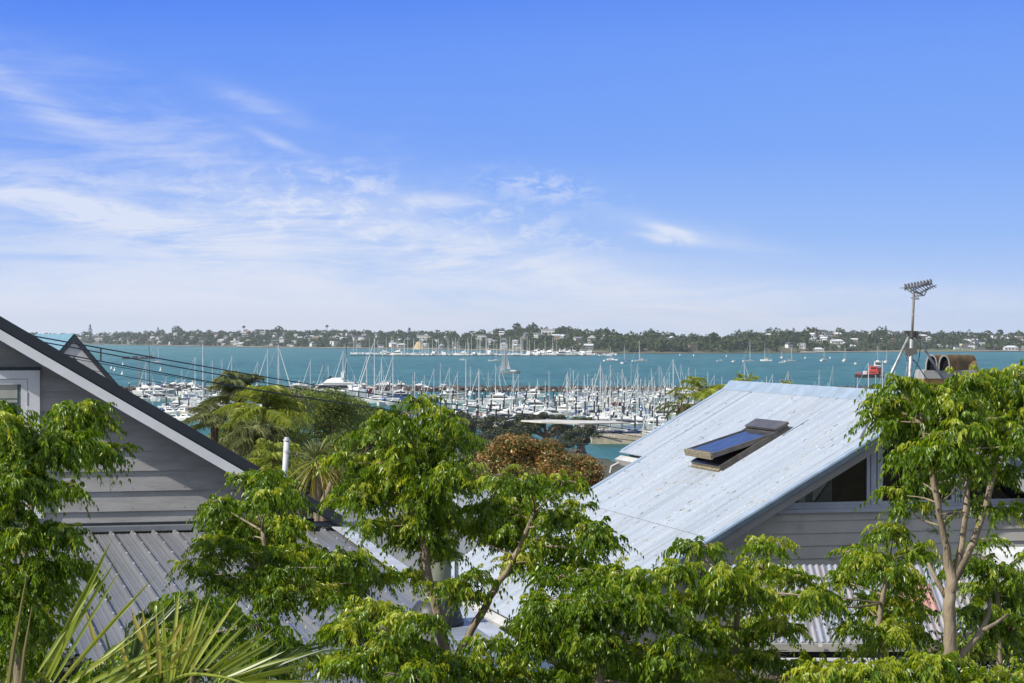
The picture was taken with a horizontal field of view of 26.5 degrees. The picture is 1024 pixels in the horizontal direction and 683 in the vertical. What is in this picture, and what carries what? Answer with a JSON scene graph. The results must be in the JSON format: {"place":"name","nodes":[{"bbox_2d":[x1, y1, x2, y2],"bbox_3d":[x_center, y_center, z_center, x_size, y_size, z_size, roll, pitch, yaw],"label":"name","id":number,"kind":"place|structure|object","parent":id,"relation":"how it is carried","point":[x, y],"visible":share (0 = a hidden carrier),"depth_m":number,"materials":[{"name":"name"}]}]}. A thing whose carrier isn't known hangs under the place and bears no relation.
{"place":"outdoors","nodes":[
{"label":"outdoors","id":0,"kind":"place"},
{"bbox_2d":[94,370,268,400],"bbox_3d":[-7.706,0.855,46.189,0.580,1.380,19.056,0,0,7],"label":"power line","id":1,"kind":"object","parent":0,"point":[177,385],"visible":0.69,"depth_m":49.13,"materials":[{"name":"black metal"}]},
{"bbox_2d":[73,358,384,410],"bbox_3d":[-6.630,1.092,50.767,1.238,2.146,28.385,0,0,11],"label":"power line","id":2,"kind":"object","parent":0,"point":[219,384],"visible":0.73,"depth_m":51.69,"materials":[{"name":"black metal"}]},
{"bbox_2d":[5,343,635,440],"bbox_3d":[-3.584,1.823,58.331,3.530,4.043,49.555,0,0,16],"label":"power line","id":3,"kind":"object","parent":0,"point":[307,397],"visible":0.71,"depth_m":55.83,"materials":[{"name":"black metal"}]},
{"bbox_2d":[34,335,648,432],"bbox_3d":[-2.485,1.831,60.724,4.191,4.457,54.666,0,0,17],"label":"power line","id":4,"kind":"object","parent":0,"point":[289,380],"visible":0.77,"depth_m":55.14,"materials":[{"name":"black metal"}]},
{"bbox_2d":[46,342,637,436],"bbox_3d":[-2.485,1.992,60.725,4.190,4.638,54.665,0,0,17],"label":"power line","id":5,"kind":"object","parent":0,"point":[290,386],"visible":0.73,"depth_m":55.03,"materials":[{"name":"black metal"}]},
{"bbox_2d":[108,344,597,351],"bbox_3d":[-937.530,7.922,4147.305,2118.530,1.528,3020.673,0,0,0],"label":"beach","id":6,"kind":"structure","parent":0,"point":[323,347],"depth_m":3646.40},
{"bbox_2d":[174,441,624,520],"bbox_3d":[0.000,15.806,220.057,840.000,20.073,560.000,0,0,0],"label":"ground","id":7,"kind":"structure","parent":0,"point":[608,463],"depth_m":355.60,"materials":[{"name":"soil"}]},
{"bbox_2d":[0,398,142,682],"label":"melia tree","id":8,"kind":"object","parent":7,"relation":"on","point":[68,447],"visible":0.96,"depth_m":10.65,"materials":[{"name":"green plant"}]},
{"bbox_2d":[0,638,152,682],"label":"understory shrub","id":9,"kind":"object","parent":7,"relation":"on","point":[72,659],"visible":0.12,"depth_m":12.38,"materials":[{"name":"green plant"}]},
{"bbox_2d":[24,334,155,430],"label":"gabled house","id":10,"kind":"structure","parent":7,"relation":"on","point":[96,366],"depth_m":62.19,"materials":[{"name":"grey"}]},
{"bbox_2d":[66,590,322,682],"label":"garden shrub","id":11,"kind":"object","parent":7,"relation":"on","point":[235,614],"visible":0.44,"depth_m":10.09,"materials":[{"name":"green plant"}]},
{"bbox_2d":[38,539,355,682],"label":"palm","id":12,"kind":"object","parent":7,"relation":"on","point":[263,667],"visible":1,"depth_m":8.50,"materials":[{"name":"green plant"}]},
{"bbox_2d":[6,578,31,682],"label":"palm spear","id":13,"kind":"object","parent":12,"relation":"attached to","point":[11,662],"visible":1,"depth_m":8.00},
{"bbox_2d":[0,316,400,532],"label":"weatherboard house","id":14,"kind":"structure","parent":7,"relation":"on","point":[172,485],"depth_m":18.91,"materials":[{"name":"grey wood"}]},
{"bbox_2d":[0,367,43,517],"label":"window","id":15,"kind":"structure","parent":14,"relation":"in","point":[13,380],"depth_m":18.74,"materials":[{"name":"white glass"}]},
{"bbox_2d":[6,526,463,682],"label":"metal roof","id":16,"kind":"structure","parent":14,"relation":"attached to","point":[142,558],"depth_m":16.21,"materials":[{"name":"grey metal"}]},
{"bbox_2d":[412,421,463,632],"bbox_3d":[-0.507,1.358,14.488,0.375,1.649,0.375,0,0,0],"label":"flue pipe","id":17,"kind":"object","parent":16,"relation":"on","point":[437,575],"visible":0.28,"depth_m":14.39,"materials":[{"name":"metal"}]},
{"bbox_2d":[329,524,556,670],"bbox_3d":[-0.368,3.129,15.125,0.150,2.998,8.880,0,0,-16],"label":"roof edge strip","id":18,"kind":"object","parent":16,"relation":"attached to","point":[488,628],"visible":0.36,"depth_m":16.98,"materials":[{"name":"metal"}]},
{"bbox_2d":[405,609,536,671],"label":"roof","id":19,"kind":"structure","parent":16,"relation":"on","point":[458,633],"depth_m":14.11,"materials":[{"name":"grey metal"}]},
{"bbox_2d":[182,402,240,466],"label":"palm tree","id":20,"kind":"object","parent":7,"relation":"on","point":[215,422],"visible":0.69,"depth_m":59.76,"materials":[{"name":"green plant"}]},
{"bbox_2d":[188,370,265,456],"bbox_3d":[-7.604,5.631,62.174,2.579,9.666,2.366,0,0,38],"label":"palm tree","id":21,"kind":"object","parent":7,"relation":"on","point":[227,397],"visible":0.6,"depth_m":61.77,"materials":[{"name":"green plant"}]},
{"bbox_2d":[218,420,304,467],"bbox_3d":[-6.596,5.877,56.006,2.480,7.722,2.206,0,0,0],"label":"palm tree","id":22,"kind":"object","parent":7,"relation":"on","point":[243,436],"visible":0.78,"depth_m":55.71,"materials":[{"name":"green plant"}]},
{"bbox_2d":[206,411,316,457],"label":"green bush","id":23,"kind":"object","parent":7,"relation":"on","point":[295,432],"visible":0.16,"depth_m":94.68,"materials":[{"name":"green plant"}]},
{"bbox_2d":[210,384,315,471],"bbox_3d":[-6.727,5.570,57.908,2.402,8.890,3.159,0,0,-28],"label":"palm tree","id":24,"kind":"object","parent":7,"relation":"on","point":[279,404],"visible":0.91,"depth_m":57.67,"materials":[{"name":"green plant"}]},
{"bbox_2d":[245,438,313,481],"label":"palm tree","id":25,"kind":"object","parent":7,"relation":"on","point":[272,456],"visible":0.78,"depth_m":49.77,"materials":[{"name":"green plant"}]},
{"bbox_2d":[162,465,406,679],"bbox_3d":[-1.252,3.717,12.050,1.474,6.081,1.225,0,0,27],"label":"melia tree","id":26,"kind":"object","parent":7,"relation":"on","point":[336,577],"visible":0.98,"depth_m":11.79,"materials":[{"name":"green plant"}]},
{"bbox_2d":[282,437,289,477],"bbox_3d":[-2.705,4.026,26.014,0.104,5.765,0.081,0,0,0],"label":"vent pipe","id":27,"kind":"object","parent":7,"relation":"on","point":[286,450],"visible":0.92,"depth_m":25.98,"materials":[{"name":"white plastic"}]},
{"bbox_2d":[279,388,312,447],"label":"broadleaf tree","id":28,"kind":"object","parent":7,"relation":"on","point":[302,401],"visible":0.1,"depth_m":100.14,"materials":[{"name":"green plant"}]},
{"bbox_2d":[271,454,354,517],"bbox_3d":[-5.387,6.645,60.103,3.730,7.285,2.045,0,0,0],"label":"olive bush","id":29,"kind":"object","parent":7,"relation":"on","point":[309,487],"visible":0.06,"depth_m":59.88,"materials":[{"name":"green plant"}]},
{"bbox_2d":[288,438,345,527],"bbox_3d":[-4.135,5.180,45.954,1.531,6.331,1.541,0,0,0],"label":"cabbage tree","id":30,"kind":"object","parent":7,"relation":"on","point":[317,485],"visible":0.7,"depth_m":45.94,"materials":[{"name":"green plant"}]},
{"bbox_2d":[293,386,369,520],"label":"broadleaf tree","id":31,"kind":"object","parent":7,"relation":"on","point":[329,414],"visible":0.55,"depth_m":109.47,"materials":[{"name":"green plant"}]},
{"bbox_2d":[269,385,396,434],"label":"broadleaf tree","id":32,"kind":"object","parent":7,"relation":"on","point":[360,400],"visible":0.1,"depth_m":129.48,"materials":[{"name":"green plant"}]},
{"bbox_2d":[313,445,353,527],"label":"cabbage tree","id":33,"kind":"object","parent":7,"relation":"on","point":[336,471],"visible":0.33,"depth_m":45.94,"materials":[{"name":"green plant"}]},
{"bbox_2d":[293,430,404,475],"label":"green bush","id":34,"kind":"object","parent":7,"relation":"on","point":[335,438],"visible":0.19,"depth_m":79.94,"materials":[{"name":"green plant"}]},
{"bbox_2d":[333,402,397,453],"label":"broadleaf tree","id":35,"kind":"object","parent":7,"relation":"on","point":[368,415],"visible":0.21,"depth_m":119.32,"materials":[{"name":"green plant"}]},
{"bbox_2d":[286,594,497,682],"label":"melia tree","id":36,"kind":"object","parent":7,"relation":"on","point":[389,650],"visible":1,"depth_m":10.88,"materials":[{"name":"green plant"}]},
{"bbox_2d":[310,393,498,652],"bbox_3d":[-0.622,3.522,12.603,1.101,6.468,1.464,0,0,0],"label":"melia tree","id":37,"kind":"object","parent":7,"relation":"on","point":[416,473],"visible":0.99,"depth_m":12.45,"materials":[{"name":"green plant"}]},
{"bbox_2d":[335,490,492,574],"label":"distant flat roof","id":38,"kind":"structure","parent":7,"relation":"on","point":[399,556],"depth_m":36.16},
{"bbox_2d":[450,412,492,435],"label":"pohutukawa tree","id":39,"kind":"object","parent":7,"relation":"on","point":[472,426],"visible":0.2,"depth_m":428.82,"materials":[{"name":"green plant"}]},
{"bbox_2d":[454,438,492,475],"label":"broadleaf tree","id":40,"kind":"object","parent":7,"relation":"on","point":[473,469],"visible":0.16,"depth_m":109.80,"materials":[{"name":"green plant"}]},
{"bbox_2d":[463,462,523,498],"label":"tree","id":41,"kind":"object","parent":7,"relation":"on","point":[478,465],"visible":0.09,"depth_m":45.98,"materials":[{"name":"green plant"}]},
{"bbox_2d":[476,414,517,440],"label":"pohutukawa tree","id":42,"kind":"object","parent":7,"relation":"on","point":[489,430],"visible":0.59,"depth_m":412.68,"materials":[{"name":"green plant"}]},
{"bbox_2d":[455,631,544,682],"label":"melia tree","id":43,"kind":"object","parent":7,"relation":"on","point":[498,644],"visible":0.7,"depth_m":11.24,"materials":[{"name":"green plant"}]},
{"bbox_2d":[471,433,608,492],"bbox_3d":[0.638,5.947,54.945,3.669,7.295,2.228,0,0,0],"label":"orange leaved bush","id":44,"kind":"object","parent":7,"relation":"on","point":[548,458],"visible":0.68,"depth_m":54.68,"materials":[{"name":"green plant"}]},
{"bbox_2d":[444,470,643,655],"bbox_3d":[0.055,3.723,12.232,0.956,6.068,1.501,0,0,-19],"label":"melia tree","id":45,"kind":"object","parent":7,"relation":"on","point":[519,515],"visible":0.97,"depth_m":12.08,"materials":[{"name":"green plant"}]},
{"bbox_2d":[506,412,581,441],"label":"pohutukawa tree","id":46,"kind":"object","parent":7,"relation":"on","point":[517,430],"visible":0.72,"depth_m":399.47,"materials":[{"name":"green plant"}]},
{"bbox_2d":[522,467,578,494],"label":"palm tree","id":47,"kind":"object","parent":7,"relation":"on","point":[531,473],"visible":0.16,"depth_m":48.16,"materials":[{"name":"green plant"}]},
{"bbox_2d":[521,419,629,448],"bbox_3d":[1.756,3.433,60.212,3.018,2.524,2.200,0,0,0],"label":"flat canopy","id":48,"kind":"object","parent":7,"relation":"on","point":[576,422],"visible":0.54,"depth_m":59.91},
{"bbox_2d":[559,417,602,452],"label":"pohutukawa tree","id":49,"kind":"object","parent":7,"relation":"on","point":[572,439],"visible":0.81,"depth_m":391.50,"materials":[{"name":"green plant"}]},
{"bbox_2d":[500,556,714,682],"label":"melia tree","id":50,"kind":"object","parent":7,"relation":"on","point":[587,613],"visible":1,"depth_m":11.05,"materials":[{"name":"green plant"}]},
{"bbox_2d":[654,392,695,420],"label":"tree","id":51,"kind":"object","parent":7,"relation":"on","point":[683,407],"visible":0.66,"depth_m":65.93,"materials":[{"name":"green plant"}]},
{"bbox_2d":[665,376,724,403],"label":"palm tree","id":52,"kind":"object","parent":7,"relation":"on","point":[703,393],"visible":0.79,"depth_m":69.97,"materials":[{"name":"green plant"}]},
{"bbox_2d":[451,380,1023,675],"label":"corrugated roof house","id":53,"kind":"structure","parent":7,"relation":"on","point":[807,483],"depth_m":31.33,"materials":[{"name":"grey paint"}]},
{"bbox_2d":[684,418,789,471],"bbox_3d":[3.408,1.584,33.170,1.258,0.764,1.374,0,0,-14],"label":"skylight","id":54,"kind":"object","parent":53,"relation":"attached to","point":[723,453],"visible":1,"depth_m":32.93,"materials":[{"name":"glass"}]},
{"bbox_2d":[791,456,869,504],"bbox_3d":[4.362,1.860,29.970,1.217,0.773,0.034,0,0,-14],"label":"window","id":55,"kind":"structure","parent":53,"relation":"in","point":[868,458],"depth_m":30.08,"materials":[{"name":"white paint"}]},
{"bbox_2d":[859,279,944,438],"bbox_3d":[5.479,0.253,30.307,0.918,2.246,2.015,0,0,31],"label":"tv aerial","id":56,"kind":"object","parent":53,"relation":"attached to","point":[910,351],"visible":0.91,"depth_m":29.78,"materials":[{"name":"metal"}]},
{"bbox_2d":[883,476,954,503],"bbox_3d":[5.661,1.768,30.294,1.080,0.955,0.034,0,0,-14],"label":"window","id":57,"kind":"structure","parent":53,"relation":"in","point":[952,498],"depth_m":30.39,"materials":[{"name":"white paint"}]},
{"bbox_2d":[914,354,979,400],"bbox_3d":[6.915,2.538,34.504,0.970,4.680,1.050,0,0,0],"label":"chimney","id":58,"kind":"object","parent":53,"relation":"on","point":[959,363],"visible":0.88,"depth_m":34.06,"materials":[{"name":"brown brick"}]},
{"bbox_2d":[982,547,1023,572],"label":"side awning","id":59,"kind":"object","parent":53,"relation":"attached to","point":[1000,555],"depth_m":29.20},
{"bbox_2d":[733,372,759,380],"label":"palm tree","id":60,"kind":"object","parent":7,"relation":"on","point":[742,379],"visible":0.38,"depth_m":74.81,"materials":[{"name":"green plant"}]},
{"bbox_2d":[647,534,851,682],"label":"melia tree","id":61,"kind":"object","parent":7,"relation":"on","point":[738,583],"visible":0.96,"depth_m":11.60,"materials":[{"name":"green plant"}]},
{"bbox_2d":[625,602,1023,682],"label":"understory shrub","id":62,"kind":"object","parent":7,"relation":"on","point":[965,636],"visible":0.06,"depth_m":14.48,"materials":[{"name":"green plant"}]},
{"bbox_2d":[784,521,960,669],"bbox_3d":[1.994,3.858,12.036,0.794,5.800,1.294,0,0,22],"label":"melia tree","id":63,"kind":"object","parent":7,"relation":"on","point":[881,567],"visible":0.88,"depth_m":11.87,"materials":[{"name":"green plant"}]},
{"bbox_2d":[752,658,1020,676],"bbox_3d":[6.955,4.221,22.517,8.997,1.430,3.149,0,0,39],"label":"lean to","id":64,"kind":"object","parent":7,"relation":"on","point":[830,660],"visible":0.09,"depth_m":24.00,"materials":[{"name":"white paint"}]},
{"bbox_2d":[728,564,1007,672],"bbox_3d":[4.271,3.252,25.327,3.330,1.136,1.782,0,0,0],"label":"lean to roof","id":65,"kind":"object","parent":64,"relation":"on","point":[817,631],"visible":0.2,"depth_m":24.99,"materials":[{"name":"white paint"}]},
{"bbox_2d":[780,650,1023,682],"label":"melia tree","id":66,"kind":"object","parent":7,"relation":"on","point":[924,667],"visible":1,"depth_m":9.42,"materials":[{"name":"green plant"}]},
{"bbox_2d":[844,359,1023,674],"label":"melia tree","id":67,"kind":"object","parent":7,"relation":"on","point":[988,417],"visible":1,"depth_m":11.47,"materials":[{"name":"green plant"}]},
{"bbox_2d":[933,534,1023,676],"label":"melia tree","id":68,"kind":"object","parent":7,"relation":"on","point":[1002,640],"visible":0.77,"depth_m":13.07,"materials":[{"name":"green plant"}]},
{"bbox_2d":[0,333,1020,353],"bbox_3d":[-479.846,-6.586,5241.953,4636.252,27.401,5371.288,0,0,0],"label":"hills","id":69,"kind":"structure","parent":0,"point":[782,348],"depth_m":2982.74,"materials":[{"name":"plant"}]},
{"bbox_2d":[30,326,1023,351],"bbox_3d":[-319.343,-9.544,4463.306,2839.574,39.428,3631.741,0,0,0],"label":"distant woodland","id":70,"kind":"object","parent":69,"relation":"on","point":[651,339],"visible":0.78,"depth_m":3179.93,"materials":[{"name":"plant"}]},
{"bbox_2d":[0,0,1023,337],"label":"sky","id":71,"kind":"structure","parent":0,"point":[678,167],"materials":[{"name":"blue"}]},
{"bbox_2d":[12,344,1023,461],"bbox_3d":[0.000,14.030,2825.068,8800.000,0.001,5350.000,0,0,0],"label":"harbour water","id":72,"kind":"structure","parent":0,"point":[801,370],"depth_m":1550.63,"materials":[{"name":"liquid"}]},
{"bbox_2d":[132,377,150,394],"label":"motor yacht","id":73,"kind":"object","parent":72,"relation":"on","point":[139,390],"visible":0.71,"depth_m":859.66,"materials":[{"name":"white plastic"}]},
{"bbox_2d":[142,379,175,394],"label":"motor yacht","id":74,"kind":"object","parent":72,"relation":"on","point":[158,387],"visible":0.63,"depth_m":856.76,"materials":[{"name":"white plastic"}]},
{"bbox_2d":[159,407,181,414],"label":"launch","id":75,"kind":"object","parent":72,"relation":"on","point":[170,411],"visible":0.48,"depth_m":642.45,"materials":[{"name":"white plastic"}]},
{"bbox_2d":[179,357,198,403],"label":"sailing yacht","id":76,"kind":"object","parent":72,"relation":"on","point":[193,400],"visible":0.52,"depth_m":741.71,"materials":[{"name":"metal"}]},
{"bbox_2d":[185,344,216,405],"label":"sailing yacht","id":77,"kind":"object","parent":72,"relation":"on","point":[203,396],"visible":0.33,"depth_m":715.65,"materials":[{"name":"metal"}]},
{"bbox_2d":[292,359,366,397],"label":"motor yacht","id":78,"kind":"object","parent":72,"relation":"on","point":[330,381],"visible":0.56,"depth_m":796.92,"materials":[{"name":"white plastic"}]},
{"bbox_2d":[356,338,402,402],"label":"sailing yacht","id":79,"kind":"object","parent":72,"relation":"on","point":[375,397],"visible":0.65,"depth_m":755.21,"materials":[{"name":"metal"}]},
{"bbox_2d":[376,358,385,405],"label":"sailing yacht","id":80,"kind":"object","parent":72,"relation":"on","point":[379,403],"visible":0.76,"depth_m":728.43,"materials":[{"name":"metal"}]},
{"bbox_2d":[379,355,411,405],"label":"sailing yacht","id":81,"kind":"object","parent":72,"relation":"on","point":[387,403],"visible":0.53,"depth_m":727.82,"materials":[{"name":"metal"}]},
{"bbox_2d":[385,386,410,396],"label":"motor yacht","id":82,"kind":"object","parent":72,"relation":"on","point":[397,393],"visible":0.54,"depth_m":826.80,"materials":[{"name":"white plastic"}]},
{"bbox_2d":[438,382,464,396],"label":"motor yacht","id":83,"kind":"object","parent":72,"relation":"on","point":[445,393],"visible":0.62,"depth_m":824.00,"materials":[{"name":"white plastic"}]},
{"bbox_2d":[439,367,464,402],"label":"sailing yacht","id":84,"kind":"object","parent":72,"relation":"on","point":[454,401],"visible":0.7,"depth_m":755.30,"materials":[{"name":"metal"}]},
{"bbox_2d":[452,364,485,408],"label":"sailing yacht","id":85,"kind":"object","parent":72,"relation":"on","point":[471,404],"visible":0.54,"depth_m":691.50,"materials":[{"name":"metal"}]},
{"bbox_2d":[351,355,591,355],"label":"floating pontoon","id":86,"kind":"object","parent":72,"relation":"on","point":[472,355],"visible":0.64,"depth_m":2350.10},
{"bbox_2d":[468,368,490,404],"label":"sailing yacht","id":87,"kind":"object","parent":72,"relation":"on","point":[484,401],"visible":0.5,"depth_m":728.48,"materials":[{"name":"metal"}]},
{"bbox_2d":[481,398,517,416],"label":"motor yacht","id":88,"kind":"object","parent":72,"relation":"on","point":[506,413],"visible":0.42,"depth_m":585.80,"materials":[{"name":"white plastic"}]},
{"bbox_2d":[485,382,521,403],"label":"motor yacht","id":89,"kind":"object","parent":72,"relation":"on","point":[497,397],"visible":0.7,"depth_m":748.32,"materials":[{"name":"white plastic"}]},
{"bbox_2d":[499,343,520,373],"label":"sailing yacht","id":90,"kind":"object","parent":72,"relation":"on","point":[504,363],"visible":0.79,"depth_m":1316.19,"materials":[{"name":"fabric"}]},
{"bbox_2d":[498,399,534,418],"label":"motor yacht","id":91,"kind":"object","parent":72,"relation":"on","point":[524,411],"visible":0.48,"depth_m":585.98,"materials":[{"name":"white plastic"}]},
{"bbox_2d":[121,385,914,391],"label":"breakwater","id":92,"kind":"object","parent":72,"relation":"in","point":[491,389],"visible":0.23,"depth_m":904.01,"materials":[{"name":"stone"}]},
{"bbox_2d":[513,394,540,411],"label":"motor yacht","id":93,"kind":"object","parent":72,"relation":"on","point":[521,407],"visible":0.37,"depth_m":629.73,"materials":[{"name":"white plastic"}]},
{"bbox_2d":[517,388,544,396],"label":"motor yacht","id":94,"kind":"object","parent":72,"relation":"on","point":[532,392],"visible":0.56,"depth_m":826.18,"materials":[{"name":"white plastic"}]},
{"bbox_2d":[525,394,553,409],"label":"motor yacht","id":95,"kind":"object","parent":72,"relation":"on","point":[537,403],"visible":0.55,"depth_m":683.59,"materials":[{"name":"white plastic"}]},
{"bbox_2d":[539,402,570,415],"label":"motor yacht","id":96,"kind":"object","parent":72,"relation":"on","point":[552,410],"visible":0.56,"depth_m":618.67,"materials":[{"name":"white plastic"}]},
{"bbox_2d":[554,397,573,412],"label":"motor yacht","id":97,"kind":"object","parent":72,"relation":"on","point":[569,408],"visible":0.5,"depth_m":659.77,"materials":[{"name":"white plastic"}]},
{"bbox_2d":[560,390,590,405],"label":"motor yacht","id":98,"kind":"object","parent":72,"relation":"on","point":[579,401],"visible":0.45,"depth_m":717.65,"materials":[{"name":"white plastic"}]},
{"bbox_2d":[578,378,602,412],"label":"sailing yacht","id":99,"kind":"object","parent":72,"relation":"on","point":[589,410],"visible":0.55,"depth_m":657.77,"materials":[{"name":"metal"}]},
{"bbox_2d":[573,405,609,428],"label":"motor yacht","id":100,"kind":"object","parent":72,"relation":"on","point":[603,417],"visible":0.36,"depth_m":545.59,"materials":[{"name":"white plastic"}]},
{"bbox_2d":[588,365,618,410],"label":"sailing yacht","id":101,"kind":"object","parent":72,"relation":"on","point":[601,407],"visible":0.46,"depth_m":679.62,"materials":[{"name":"metal"}]},
{"bbox_2d":[590,430,652,443],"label":"marina wall","id":102,"kind":"structure","parent":72,"relation":"in","point":[609,441],"depth_m":474.42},
{"bbox_2d":[610,391,639,433],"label":"sailing yacht","id":103,"kind":"object","parent":72,"relation":"on","point":[627,432],"visible":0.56,"depth_m":520.27,"materials":[{"name":"metal"}]},
{"bbox_2d":[609,405,650,428],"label":"motor yacht","id":104,"kind":"object","parent":72,"relation":"on","point":[626,418],"visible":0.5,"depth_m":545.63,"materials":[{"name":"white plastic"}]},
{"bbox_2d":[631,406,662,428],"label":"motor yacht","id":105,"kind":"object","parent":72,"relation":"on","point":[648,425],"visible":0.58,"depth_m":546.85,"materials":[{"name":"white plastic"}]},
{"bbox_2d":[655,359,686,407],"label":"sailing yacht","id":106,"kind":"object","parent":72,"relation":"on","point":[663,401],"visible":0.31,"depth_m":691.40,"materials":[{"name":"metal"}]},
{"bbox_2d":[854,354,883,377],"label":"work ship","id":107,"kind":"object","parent":72,"relation":"on","point":[874,370],"visible":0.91,"depth_m":1188.78,"materials":[{"name":"red metal"}]},
{"bbox_2d":[800,350,1023,352],"bbox_3d":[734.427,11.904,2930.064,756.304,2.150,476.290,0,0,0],"label":"beach","id":108,"kind":"structure","parent":0,"point":[903,351],"depth_m":2860.69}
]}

